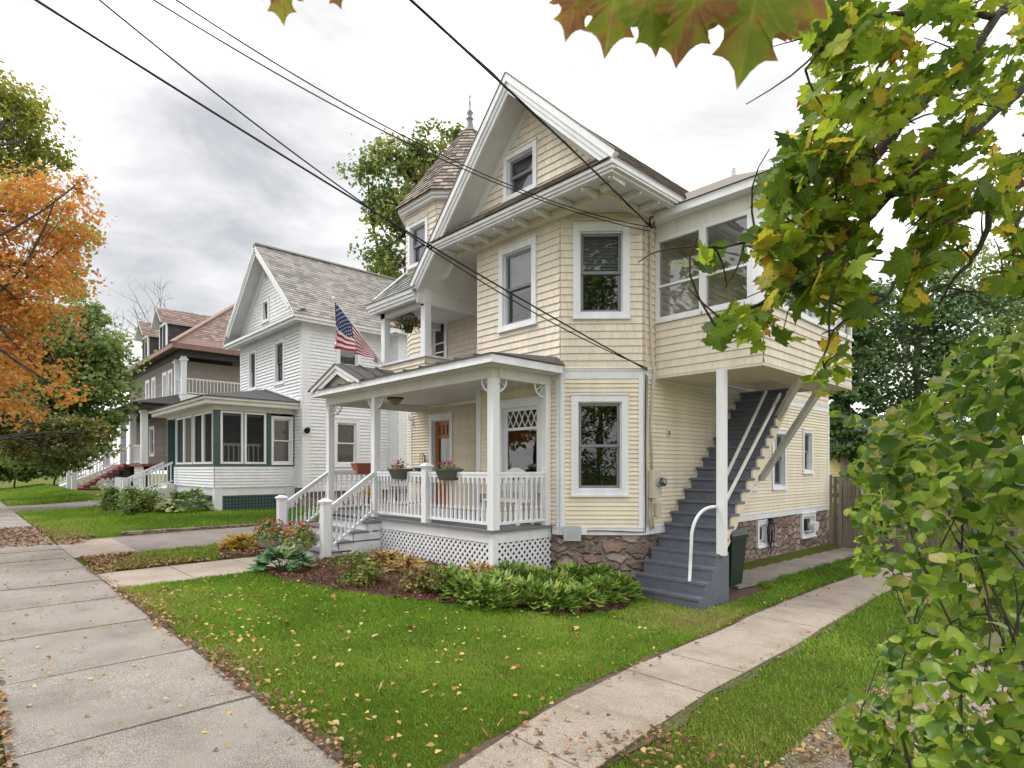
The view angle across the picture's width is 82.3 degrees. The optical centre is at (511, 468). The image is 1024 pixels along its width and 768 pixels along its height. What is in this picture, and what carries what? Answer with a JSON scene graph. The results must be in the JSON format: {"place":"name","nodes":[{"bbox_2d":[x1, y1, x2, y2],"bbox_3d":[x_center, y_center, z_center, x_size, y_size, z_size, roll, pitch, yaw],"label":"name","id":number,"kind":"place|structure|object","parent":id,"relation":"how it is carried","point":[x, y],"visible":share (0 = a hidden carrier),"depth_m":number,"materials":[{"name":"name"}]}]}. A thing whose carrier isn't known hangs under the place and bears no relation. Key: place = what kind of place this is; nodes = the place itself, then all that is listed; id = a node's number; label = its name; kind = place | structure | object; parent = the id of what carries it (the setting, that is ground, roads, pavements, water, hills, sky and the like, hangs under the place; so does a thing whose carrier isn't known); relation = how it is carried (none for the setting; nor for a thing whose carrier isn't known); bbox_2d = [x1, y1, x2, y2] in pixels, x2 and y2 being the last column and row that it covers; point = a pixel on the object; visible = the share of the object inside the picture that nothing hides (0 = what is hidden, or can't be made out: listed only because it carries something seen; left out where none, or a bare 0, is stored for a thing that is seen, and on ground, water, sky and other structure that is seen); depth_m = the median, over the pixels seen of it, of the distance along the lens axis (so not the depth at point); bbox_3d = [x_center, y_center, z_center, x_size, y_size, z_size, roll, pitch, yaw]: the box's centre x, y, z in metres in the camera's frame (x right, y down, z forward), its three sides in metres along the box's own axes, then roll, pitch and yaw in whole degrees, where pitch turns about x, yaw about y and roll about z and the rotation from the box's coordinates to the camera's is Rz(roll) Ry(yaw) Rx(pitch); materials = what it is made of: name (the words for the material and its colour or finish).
{"place":"outdoors","nodes":[
{"label":"outdoors","id":0,"kind":"place"},
{"bbox_2d":[0,483,97,505],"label":"lawn grass","id":1,"kind":"structure","parent":0,"point":[34,494],"depth_m":31.61,"materials":[{"name":"green plant"}]},
{"bbox_2d":[7,500,101,511],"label":"driveway","id":2,"kind":"structure","parent":0,"point":[68,505],"depth_m":24.81,"materials":[{"name":"concrete"}]},
{"bbox_2d":[17,503,319,539],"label":"neighbour lawn grass","id":3,"kind":"structure","parent":0,"point":[86,520],"depth_m":17.49,"materials":[{"name":"green plant"}]},
{"bbox_2d":[0,502,342,767],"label":"sidewalk","id":4,"kind":"structure","parent":0,"point":[144,735],"depth_m":4.28,"materials":[{"name":"grey concrete"}]},
{"bbox_2d":[82,563,381,767],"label":"edge leaves","id":5,"kind":"object","parent":4,"relation":"on","point":[297,721],"visible":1,"depth_m":4.34,"materials":[{"name":"brown plant"}]},
{"bbox_2d":[56,519,385,554],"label":"driveway","id":6,"kind":"structure","parent":0,"point":[140,543],"depth_m":13.67,"materials":[{"name":"concrete"}]},
{"bbox_2d":[121,552,901,767],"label":"front lawn grass","id":7,"kind":"structure","parent":0,"point":[698,624],"depth_m":5.81,"materials":[{"name":"green plant"}]},
{"bbox_2d":[0,474,1023,767],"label":"lawn ground","id":8,"kind":"structure","parent":0,"point":[764,562],"depth_m":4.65,"materials":[{"name":"green plant"}]},
{"bbox_2d":[0,677,21,767],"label":"verge leaves","id":9,"kind":"object","parent":8,"relation":"on","point":[3,695],"visible":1,"depth_m":3.59,"materials":[{"name":"brown plant"}]},
{"bbox_2d":[0,449,57,487],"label":"wild bush","id":10,"kind":"object","parent":8,"relation":"on","point":[27,472],"visible":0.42,"depth_m":43.43,"materials":[{"name":"green plant"}]},
{"bbox_2d":[0,52,106,302],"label":"yellow green maple","id":11,"kind":"object","parent":8,"relation":"on","point":[23,112],"visible":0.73,"depth_m":18.81,"materials":[{"name":"green plant"}]},
{"bbox_2d":[0,159,116,432],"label":"orange maple","id":12,"kind":"object","parent":8,"relation":"on","point":[15,311],"visible":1,"depth_m":11.91,"materials":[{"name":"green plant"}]},
{"bbox_2d":[0,381,118,464],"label":"dark tree","id":13,"kind":"object","parent":8,"relation":"on","point":[22,442],"visible":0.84,"depth_m":23.50,"materials":[{"name":"green plant"}]},
{"bbox_2d":[0,508,145,547],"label":"leaf cover","id":14,"kind":"object","parent":8,"relation":"on","point":[13,535],"visible":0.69,"depth_m":13.69,"materials":[{"name":"brown plant"}]},
{"bbox_2d":[0,296,156,477],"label":"green tree","id":15,"kind":"object","parent":8,"relation":"on","point":[102,368],"visible":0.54,"depth_m":29.34,"materials":[{"name":"green plant"}]},
{"bbox_2d":[55,538,137,557],"bbox_3d":[-8.671,1.637,12.172,1.050,0.001,3.200,0,0,-43],"label":"driveway apron","id":16,"kind":"object","parent":8,"relation":"on","point":[94,547],"visible":0.78,"depth_m":12.11,"materials":[{"name":"concrete"}]},
{"bbox_2d":[88,485,123,510],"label":"round shrub","id":17,"kind":"object","parent":8,"relation":"on","point":[109,496],"visible":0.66,"depth_m":20.46,"materials":[{"name":"green plant"}]},
{"bbox_2d":[108,481,163,515],"bbox_3d":[-12.270,1.075,19.247,1.329,1.322,1.569,0,0,25],"label":"round shrub","id":18,"kind":"object","parent":8,"relation":"on","point":[132,499],"visible":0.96,"depth_m":19.00,"materials":[{"name":"green plant"}]},
{"bbox_2d":[58,303,239,489],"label":"brown house","id":19,"kind":"structure","parent":8,"relation":"on","point":[191,357],"depth_m":38.39,"materials":[{"name":"white paint"}]},
{"bbox_2d":[105,542,219,570],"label":"verge grass","id":20,"kind":"structure","parent":8,"relation":"on","point":[180,552],"depth_m":10.80,"materials":[{"name":"green plant"}]},
{"bbox_2d":[80,544,287,572],"bbox_3d":[-6.015,1.616,11.014,3.241,0.077,2.196,0,0,-43],"label":"leaf drift","id":21,"kind":"object","parent":8,"relation":"on","point":[108,561],"visible":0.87,"depth_m":10.39,"materials":[{"name":"brown plant"}]},
{"bbox_2d":[153,487,217,511],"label":"variegated hosta","id":22,"kind":"object","parent":8,"relation":"on","point":[185,494],"visible":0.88,"depth_m":19.26,"materials":[{"name":"green plant"}]},
{"bbox_2d":[96,557,300,589],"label":"front walk","id":23,"kind":"structure","parent":8,"relation":"on","point":[172,573],"depth_m":9.18,"materials":[{"name":"concrete"}]},
{"bbox_2d":[120,520,318,535],"bbox_3d":[-7.675,1.600,15.912,4.949,0.100,0.200,0,0,-41],"label":"driveway edging","id":24,"kind":"object","parent":8,"relation":"on","point":[128,533],"visible":0.52,"depth_m":15.11,"materials":[{"name":"stone"}]},
{"bbox_2d":[116,590,349,767],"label":"soil edge","id":25,"kind":"object","parent":8,"relation":"on","point":[249,689],"visible":0.48,"depth_m":4.13,"materials":[{"name":"brown soil"}]},
{"bbox_2d":[203,546,265,558],"bbox_3d":[-5.593,1.642,11.576,1.800,0.029,1.900,0,0,-43],"label":"flower bed","id":26,"kind":"object","parent":8,"relation":"on","point":[238,556],"visible":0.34,"depth_m":11.27,"materials":[{"name":"brown soil"}]},
{"bbox_2d":[215,532,260,551],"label":"yellow perennial","id":27,"kind":"object","parent":26,"relation":"on","point":[235,541],"visible":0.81,"depth_m":11.76,"materials":[{"name":"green plant"}]},
{"bbox_2d":[115,242,407,511],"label":"white house","id":28,"kind":"structure","parent":8,"relation":"on","point":[258,440],"depth_m":21.85,"materials":[{"name":"paint"}]},
{"bbox_2d":[167,420,184,482],"bbox_3d":[-13.617,-0.560,23.720,0.370,2.820,1.130,0,0,-43],"label":"porch door","id":29,"kind":"structure","parent":28,"relation":"in","point":[170,423],"depth_m":24.00,"materials":[{"name":"green paint"}]},
{"bbox_2d":[248,348,256,390],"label":"window","id":30,"kind":"structure","parent":28,"relation":"in","point":[252,356],"depth_m":24.80,"materials":[{"name":"white paint"}]},
{"bbox_2d":[273,337,284,385],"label":"window","id":31,"kind":"structure","parent":28,"relation":"in","point":[279,346],"depth_m":22.76,"materials":[{"name":"white paint"}]},
{"bbox_2d":[271,414,293,464],"bbox_3d":[-8.405,-0.994,21.278,1.220,1.952,0.388,0,0,-43],"label":"window","id":32,"kind":"structure","parent":28,"relation":"in","point":[281,425],"depth_m":21.33,"materials":[{"name":"white paint"}]},
{"bbox_2d":[335,418,359,466],"bbox_3d":[-6.416,-0.947,22.370,1.350,1.906,0.538,0,0,-43],"label":"window","id":33,"kind":"structure","parent":28,"relation":"in","point":[347,433],"depth_m":22.40,"materials":[{"name":"white paint"}]},
{"bbox_2d":[336,349,360,365],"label":"window","id":34,"kind":"structure","parent":28,"relation":"in","point":[347,357],"depth_m":22.43,"materials":[{"name":"grey glass"}]},
{"bbox_2d":[251,517,287,553],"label":"flowering bush","id":35,"kind":"object","parent":8,"relation":"on","point":[272,538],"visible":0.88,"depth_m":11.02,"materials":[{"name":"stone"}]},
{"bbox_2d":[262,548,320,560],"bbox_3d":[-4.183,1.690,11.120,0.420,0.120,2.100,0,0,-43],"label":"step pad","id":36,"kind":"object","parent":8,"relation":"on","point":[317,558],"depth_m":10.70,"materials":[{"name":"concrete"}]},
{"bbox_2d":[279,520,318,559],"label":"flowering shrub","id":37,"kind":"object","parent":8,"relation":"on","point":[304,543],"visible":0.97,"depth_m":10.38,"materials":[{"name":"plant"}]},
{"bbox_2d":[332,117,464,278],"bbox_3d":[-4.789,-8.002,29.994,8.592,19.771,5.100,0,0,-15],"label":"ash tree","id":38,"kind":"object","parent":8,"relation":"on","point":[411,162],"visible":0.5,"depth_m":29.43,"materials":[{"name":"green plant"}]},
{"bbox_2d":[261,551,635,613],"bbox_3d":[-1.102,1.780,9.096,5.766,0.380,3.251,0,0,20],"label":"flower bed","id":39,"kind":"object","parent":8,"relation":"on","point":[522,607],"visible":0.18,"depth_m":8.23,"materials":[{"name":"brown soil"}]},
{"bbox_2d":[247,543,316,570],"bbox_3d":[-3.661,1.427,9.351,1.063,0.455,1.091,0,0,-43],"label":"broad hosta","id":40,"kind":"object","parent":39,"relation":"on","point":[267,557],"visible":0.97,"depth_m":9.21,"materials":[{"name":"green plant"}]},
{"bbox_2d":[323,549,395,587],"bbox_3d":[-2.224,1.517,8.306,0.999,0.681,0.915,0,0,23],"label":"azalea","id":41,"kind":"object","parent":39,"relation":"on","point":[359,573],"visible":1,"depth_m":8.24,"materials":[{"name":"green plant"}]},
{"bbox_2d":[366,546,401,565],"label":"faded perennial","id":42,"kind":"object","parent":39,"relation":"on","point":[378,554],"visible":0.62,"depth_m":9.77,"materials":[{"name":"beige plant"}]},
{"bbox_2d":[383,549,428,574],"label":"faded perennial","id":43,"kind":"object","parent":39,"relation":"on","point":[400,562],"visible":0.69,"depth_m":9.21,"materials":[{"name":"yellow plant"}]},
{"bbox_2d":[394,562,456,594],"bbox_3d":[-1.221,1.589,7.952,0.751,0.625,0.864,0,0,-23],"label":"brown azalea","id":44,"kind":"object","parent":39,"relation":"on","point":[422,577],"visible":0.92,"depth_m":7.85,"materials":[{"name":"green plant"}]},
{"bbox_2d":[415,561,468,592],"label":"hosta","id":45,"kind":"object","parent":39,"relation":"on","point":[451,566],"visible":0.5,"depth_m":8.02,"materials":[{"name":"green plant"}]},
{"bbox_2d":[438,567,497,601],"bbox_3d":[-0.551,1.550,7.746,0.895,0.430,0.864,0,0,-43],"label":"hosta","id":46,"kind":"object","parent":39,"relation":"on","point":[456,587],"visible":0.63,"depth_m":7.64,"materials":[{"name":"green plant"}]},
{"bbox_2d":[453,575,520,611],"bbox_3d":[-0.295,1.584,7.511,0.931,0.422,0.876,0,0,-43],"label":"hosta","id":47,"kind":"object","parent":39,"relation":"on","point":[500,588],"visible":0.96,"depth_m":7.37,"materials":[{"name":"green plant"}]},
{"bbox_2d":[478,567,525,598],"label":"hosta","id":48,"kind":"object","parent":39,"relation":"on","point":[498,573],"visible":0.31,"depth_m":8.12,"materials":[{"name":"green plant"}]},
{"bbox_2d":[489,559,535,585],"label":"hosta","id":49,"kind":"object","parent":39,"relation":"on","point":[505,565],"visible":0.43,"depth_m":8.82,"materials":[{"name":"green plant"}]},
{"bbox_2d":[500,571,555,606],"bbox_3d":[0.175,1.627,7.829,0.884,0.423,0.906,0,0,-43],"label":"hosta","id":50,"kind":"object","parent":39,"relation":"on","point":[527,583],"visible":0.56,"depth_m":7.73,"materials":[{"name":"green plant"}]},
{"bbox_2d":[515,562,563,587],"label":"hosta","id":51,"kind":"object","parent":39,"relation":"on","point":[538,569],"visible":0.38,"depth_m":8.68,"materials":[{"name":"green plant"}]},
{"bbox_2d":[519,577,580,613],"bbox_3d":[0.493,1.670,7.703,0.859,0.416,0.855,0,0,-20],"label":"hosta","id":52,"kind":"object","parent":39,"relation":"on","point":[558,590],"visible":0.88,"depth_m":7.56,"materials":[{"name":"green plant"}]},
{"bbox_2d":[526,566,579,596],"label":"hosta","id":53,"kind":"object","parent":39,"relation":"on","point":[564,577],"visible":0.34,"depth_m":8.45,"materials":[{"name":"green plant"}]},
{"bbox_2d":[551,560,592,583],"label":"hosta","id":54,"kind":"object","parent":39,"relation":"on","point":[574,569],"visible":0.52,"depth_m":9.07,"materials":[{"name":"green plant"}]},
{"bbox_2d":[552,580,606,608],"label":"hosta","id":55,"kind":"object","parent":39,"relation":"on","point":[589,590],"visible":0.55,"depth_m":7.86,"materials":[{"name":"green plant"}]},
{"bbox_2d":[574,563,621,584],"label":"hosta","id":56,"kind":"object","parent":39,"relation":"on","point":[603,568],"visible":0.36,"depth_m":9.16,"materials":[{"name":"green plant"}]},
{"bbox_2d":[576,572,629,602],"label":"hosta","id":57,"kind":"object","parent":39,"relation":"on","point":[616,595],"visible":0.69,"depth_m":8.41,"materials":[{"name":"green plant"}]},
{"bbox_2d":[596,569,644,598],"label":"hosta","id":58,"kind":"object","parent":39,"relation":"on","point":[629,584],"visible":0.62,"depth_m":8.75,"materials":[{"name":"green plant"}]},
{"bbox_2d":[127,561,871,767],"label":"fallen leaves","id":59,"kind":"object","parent":8,"relation":"on","point":[387,738],"visible":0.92,"depth_m":5.13,"materials":[{"name":"plant"}]},
{"bbox_2d":[274,71,853,609],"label":"yellow house","id":60,"kind":"structure","parent":8,"relation":"on","point":[676,463],"depth_m":10.08,"materials":[{"name":"beige paint"}]},
{"bbox_2d":[332,297,381,363],"bbox_3d":[-3.318,-2.950,12.669,1.227,1.289,0.161,0,0,-43],"label":"flag","id":61,"kind":"object","parent":60,"relation":"attached to","point":[349,336],"visible":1,"depth_m":12.52,"materials":[{"name":"fabric"}]},
{"bbox_2d":[387,459,412,478],"bbox_3d":[-2.080,0.008,10.885,0.359,0.385,0.586,0,0,-43],"label":"rail planter","id":62,"kind":"object","parent":60,"relation":"attached to","point":[398,473],"visible":0.99,"depth_m":10.74,"materials":[{"name":"grey plastic"}]},
{"bbox_2d":[394,312,431,334],"bbox_3d":[-2.212,-3.322,13.062,0.829,0.638,1.132,0,0,-21],"label":"hanging basket","id":63,"kind":"object","parent":60,"relation":"hanging from","point":[409,326],"visible":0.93,"depth_m":12.98,"materials":[{"name":"green plastic"}]},
{"bbox_2d":[406,214,428,270],"bbox_3d":[-1.916,-4.952,13.055,0.538,1.187,1.150,0,0,-43],"label":"window","id":64,"kind":"structure","parent":60,"relation":"in","point":[415,249],"depth_m":13.10,"materials":[{"name":"white paint"}]},
{"bbox_2d":[433,324,443,356],"bbox_3d":[-1.748,-3.120,14.322,0.040,1.600,0.540,0,0,-43],"label":"balcony door","id":65,"kind":"structure","parent":60,"relation":"in","point":[438,337],"depth_m":14.35,"materials":[{"name":"paint"}]},
{"bbox_2d":[436,419,448,507],"bbox_3d":[-1.661,-0.210,14.707,0.785,2.480,2.200,0,0,-43],"label":"front door","id":66,"kind":"structure","parent":60,"relation":"in","point":[442,427],"depth_m":14.39,"materials":[{"name":"brown wood"}]},
{"bbox_2d":[434,458,463,479],"bbox_3d":[-1.064,0.001,9.805,0.350,0.398,0.560,0,0,-43],"label":"rail planter","id":67,"kind":"object","parent":60,"relation":"attached to","point":[447,473],"visible":1,"depth_m":9.69,"materials":[{"name":"grey plastic"}]},
{"bbox_2d":[483,468,534,525],"bbox_3d":[-0.065,0.470,10.131,0.400,0.960,0.900,0,0,-43],"label":"porch bench","id":68,"kind":"object","parent":60,"relation":"on","point":[512,498],"visible":0.45,"depth_m":10.10,"materials":[{"name":"white paint"}]},
{"bbox_2d":[497,234,536,333],"bbox_3d":[0.250,-3.244,10.589,0.538,1.652,1.298,0,0,-43],"label":"window","id":69,"kind":"structure","parent":60,"relation":"in","point":[517,261],"depth_m":10.67,"materials":[{"name":"white paint"}]},
{"bbox_2d":[501,137,537,203],"bbox_3d":[0.298,-5.206,10.451,0.538,1.008,1.215,0,0,-43],"label":"window","id":70,"kind":"structure","parent":60,"relation":"in","point":[524,177],"depth_m":10.42,"materials":[{"name":"white paint"}]},
{"bbox_2d":[500,396,540,492],"bbox_3d":[0.292,-0.402,10.545,0.538,1.736,1.450,0,0,-43],"label":"window","id":71,"kind":"structure","parent":60,"relation":"in","point":[520,418],"depth_m":10.73,"materials":[{"name":"white paint"}]},
{"bbox_2d":[409,0,651,228],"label":"service cable","id":72,"kind":"object","parent":60,"relation":"attached to","point":[469,53],"visible":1,"depth_m":6.24,"materials":[{"name":"black rubber"}]},
{"bbox_2d":[570,393,629,496],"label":"window","id":73,"kind":"structure","parent":60,"relation":"in","point":[599,421],"depth_m":9.76,"materials":[{"name":"white paint"}]},
{"bbox_2d":[572,222,630,319],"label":"window","id":74,"kind":"structure","parent":60,"relation":"in","point":[601,250],"depth_m":9.75,"materials":[{"name":"white paint"}]},
{"bbox_2d":[654,225,701,323],"bbox_3d":[2.742,-3.143,9.608,0.125,1.415,0.880,0,0,-43],"label":"sunroom window","id":75,"kind":"structure","parent":60,"relation":"in","point":[658,319],"depth_m":9.71,"materials":[{"name":"white paint"}]},
{"bbox_2d":[701,209,750,314],"bbox_3d":[3.306,-3.143,9.012,0.125,1.415,0.800,0,0,-43],"label":"sunroom window","id":76,"kind":"structure","parent":60,"relation":"in","point":[705,228],"depth_m":9.04,"materials":[{"name":"white paint"}]},
{"bbox_2d":[755,519,768,548],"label":"basement window","id":77,"kind":"structure","parent":60,"relation":"in","point":[761,529],"depth_m":12.79,"materials":[{"name":"white paint"}]},
{"bbox_2d":[771,429,787,490],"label":"window","id":78,"kind":"structure","parent":60,"relation":"in","point":[779,471],"depth_m":13.62,"materials":[{"name":"white paint"}]},
{"bbox_2d":[800,511,816,538],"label":"basement window","id":79,"kind":"structure","parent":60,"relation":"in","point":[805,518],"depth_m":14.65,"materials":[{"name":"white paint"}]},
{"bbox_2d":[802,429,814,473],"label":"window","id":80,"kind":"structure","parent":60,"relation":"in","point":[807,435],"depth_m":14.75,"materials":[{"name":"white paint"}]},
{"bbox_2d":[267,0,1023,397],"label":"foreground maple","id":81,"kind":"object","parent":8,"relation":"on","point":[837,38],"visible":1,"depth_m":2.15,"materials":[{"name":"green plant"}]},
{"bbox_2d":[437,574,858,767],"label":"soil edge","id":82,"kind":"object","parent":8,"relation":"on","point":[483,746],"visible":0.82,"depth_m":4.54,"materials":[{"name":"brown soil"}]},
{"bbox_2d":[633,586,762,611],"bbox_3d":[3.228,2.016,9.462,2.700,0.150,1.500,0,0,-43],"label":"soil edge","id":83,"kind":"object","parent":8,"relation":"on","point":[736,594],"visible":0.27,"depth_m":9.56,"materials":[{"name":"brown soil"}]},
{"bbox_2d":[727,527,749,586],"bbox_3d":[3.567,1.467,9.778,0.700,0.967,0.580,0,0,-43],"label":"trash bin","id":84,"kind":"object","parent":83,"relation":"on","point":[736,548],"visible":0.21,"depth_m":9.56,"materials":[{"name":"green plastic"}]},
{"bbox_2d":[600,590,892,767],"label":"soil edge","id":85,"kind":"object","parent":8,"relation":"on","point":[639,744],"visible":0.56,"depth_m":4.37,"materials":[{"name":"brown soil"}]},
{"bbox_2d":[729,547,852,588],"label":"flagstones","id":86,"kind":"object","parent":8,"relation":"on","point":[757,575],"visible":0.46,"depth_m":12.07,"materials":[{"name":"concrete"}]},
{"bbox_2d":[828,283,897,501],"bbox_3d":[15.603,-3.535,26.926,3.614,10.798,3.219,0,0,31],"label":"slender tree","id":87,"kind":"object","parent":8,"relation":"on","point":[849,439],"visible":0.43,"depth_m":26.35,"materials":[{"name":"green plant"}]},
{"bbox_2d":[774,634,1012,767],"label":"gravel drive","id":88,"kind":"structure","parent":8,"relation":"on","point":[828,761],"depth_m":3.91,"materials":[{"name":"grey gravel"}]},
{"bbox_2d":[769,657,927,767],"bbox_3d":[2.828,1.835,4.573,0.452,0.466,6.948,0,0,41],"label":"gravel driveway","id":89,"kind":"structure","parent":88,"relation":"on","point":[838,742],"depth_m":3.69,"materials":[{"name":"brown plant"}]},
{"bbox_2d":[772,633,938,767],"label":"gravel weeds","id":90,"kind":"object","parent":88,"relation":"on","point":[883,686],"visible":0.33,"depth_m":4.42,"materials":[{"name":"green plant"}]},
{"bbox_2d":[827,475,1023,568],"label":"wooden fence","id":91,"kind":"object","parent":8,"relation":"on","point":[841,531],"visible":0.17,"depth_m":15.35,"materials":[{"name":"brown wood"}]},
{"bbox_2d":[828,316,1023,767],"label":"leafy shrub","id":92,"kind":"object","parent":8,"relation":"on","point":[885,504],"visible":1,"depth_m":2.21,"materials":[{"name":"green plant"}]},
{"bbox_2d":[829,421,1022,498],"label":"yellow shed","id":93,"kind":"structure","parent":8,"relation":"on","point":[834,466],"depth_m":27.34,"materials":[{"name":"paint"}]},
{"bbox_2d":[852,262,1023,425],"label":"tall tree","id":94,"kind":"object","parent":8,"relation":"on","point":[952,309],"visible":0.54,"depth_m":29.26,"materials":[{"name":"green plant"}]},
{"bbox_2d":[928,230,1023,439],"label":"pale tree","id":95,"kind":"object","parent":8,"relation":"on","point":[986,259],"visible":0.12,"depth_m":33.30,"materials":[{"name":"green plant"}]},
{"bbox_3d":[-5.794,-2.256,4.154,0.320,8.412,2.000,0,0,-43],"label":"utility pole","id":96,"kind":"object","parent":8,"relation":"on","visible":0},
{"bbox_2d":[34,0,646,369],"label":"overhead wire","id":97,"kind":"object","parent":96,"relation":"attached to","point":[175,88],"visible":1,"depth_m":6.46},
{"bbox_2d":[99,0,646,367],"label":"overhead wire","id":98,"kind":"object","parent":96,"relation":"attached to","point":[129,24],"visible":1,"depth_m":6.59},
{"bbox_2d":[153,0,647,230],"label":"overhead wire","id":99,"kind":"object","parent":96,"relation":"attached to","point":[373,125],"visible":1,"depth_m":6.94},
{"bbox_2d":[176,0,648,226],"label":"overhead wire","id":100,"kind":"object","parent":96,"relation":"attached to","point":[384,125],"visible":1,"depth_m":7.00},
{"bbox_2d":[0,0,1023,473],"label":"sky","id":101,"kind":"structure","parent":0,"point":[191,194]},
{"bbox_2d":[459,567,911,767],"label":"side path","id":102,"kind":"structure","parent":0,"point":[658,690],"depth_m":4.82,"materials":[{"name":"concrete"}]},
{"bbox_2d":[407,580,886,767],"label":"path leaves","id":103,"kind":"object","parent":102,"relation":"on","point":[659,744],"visible":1,"depth_m":3.57,"materials":[{"name":"brown plant"}]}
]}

